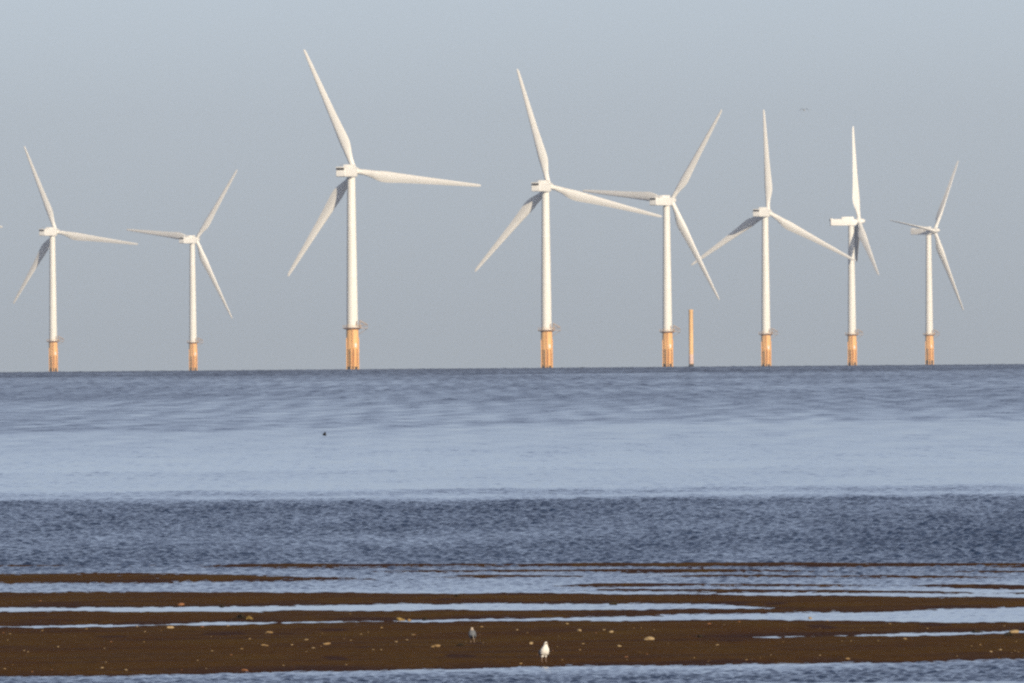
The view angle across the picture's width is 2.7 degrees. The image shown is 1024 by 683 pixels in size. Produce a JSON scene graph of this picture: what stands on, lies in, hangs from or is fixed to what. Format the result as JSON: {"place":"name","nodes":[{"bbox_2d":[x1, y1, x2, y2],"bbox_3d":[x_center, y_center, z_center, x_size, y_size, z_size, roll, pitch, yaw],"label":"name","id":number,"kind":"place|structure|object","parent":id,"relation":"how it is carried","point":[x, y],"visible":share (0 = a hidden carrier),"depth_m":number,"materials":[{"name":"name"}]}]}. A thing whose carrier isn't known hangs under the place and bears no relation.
{"place":"outdoors","nodes":[
{"label":"outdoors","id":0,"kind":"place"},
{"bbox_2d":[234,614,245,618],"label":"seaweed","id":1,"kind":"object","parent":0,"point":[241,616],"visible":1,"depth_m":461.46,"materials":[{"name":"black plant"}]},
{"bbox_2d":[0,364,1023,682],"bbox_3d":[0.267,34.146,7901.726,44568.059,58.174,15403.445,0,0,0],"label":"sea","id":2,"kind":"structure","parent":0,"point":[154,472],"depth_m":872.09,"materials":[{"name":"blue liquid"}]},
{"bbox_2d":[13,146,137,371],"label":"wind turbine","id":3,"kind":"object","parent":2,"relation":"in","point":[53,231],"visible":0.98,"depth_m":12354.16,"materials":[{"name":"metal"}]},
{"bbox_2d":[126,169,236,370],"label":"wind turbine","id":4,"kind":"object","parent":2,"relation":"in","point":[192,241],"visible":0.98,"depth_m":13143.46,"materials":[{"name":"metal"}]},
{"bbox_2d":[287,50,480,368],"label":"wind turbine","id":5,"kind":"object","parent":2,"relation":"in","point":[350,171],"visible":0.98,"depth_m":8617.26,"materials":[{"name":"metal"}]},
{"bbox_2d":[475,69,661,367],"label":"wind turbine","id":6,"kind":"object","parent":2,"relation":"in","point":[545,187],"visible":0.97,"depth_m":9388.77,"materials":[{"name":"metal"}]},
{"bbox_2d":[582,109,721,366],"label":"wind turbine","id":7,"kind":"object","parent":2,"relation":"in","point":[666,202],"visible":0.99,"depth_m":10326.60,"materials":[{"name":"metal"}]},
{"bbox_2d":[688,309,693,366],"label":"monopile","id":8,"kind":"object","parent":2,"relation":"in","point":[691,358],"visible":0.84,"depth_m":11262.10,"materials":[{"name":"paint"}]},
{"bbox_2d":[691,109,855,365],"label":"wind turbine","id":9,"kind":"object","parent":2,"relation":"in","point":[763,214],"visible":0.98,"depth_m":11109.82,"materials":[{"name":"metal"}]},
{"bbox_2d":[829,126,878,364],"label":"wind turbine","id":10,"kind":"object","parent":2,"relation":"in","point":[856,233],"visible":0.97,"depth_m":11953.36,"materials":[{"name":"white metal"}]},
{"bbox_2d":[890,160,963,364],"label":"wind turbine","id":11,"kind":"object","parent":2,"relation":"in","point":[928,231],"visible":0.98,"depth_m":13023.53,"materials":[{"name":"metal"}]},
{"bbox_2d":[0,562,1023,676],"bbox_3d":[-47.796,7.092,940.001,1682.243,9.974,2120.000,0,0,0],"label":"beach","id":12,"kind":"structure","parent":0,"point":[180,649],"depth_m":438.89,"materials":[{"name":"brown sand"}]},
{"bbox_2d":[469,627,475,639],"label":"gull","id":13,"kind":"object","parent":12,"relation":"on","point":[472,633],"visible":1,"depth_m":419.28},
{"bbox_2d":[538,642,548,660],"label":"gull","id":14,"kind":"object","parent":12,"relation":"on","point":[543,651],"visible":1,"depth_m":395.37,"materials":[{"name":"white"}]},
{"bbox_2d":[644,636,654,639],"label":"stone","id":15,"kind":"object","parent":12,"relation":"on","point":[649,638],"visible":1,"depth_m":422.17,"materials":[{"name":"beige stone"}]},
{"bbox_2d":[0,0,1023,371],"label":"sky","id":16,"kind":"structure","parent":0,"point":[126,114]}
]}

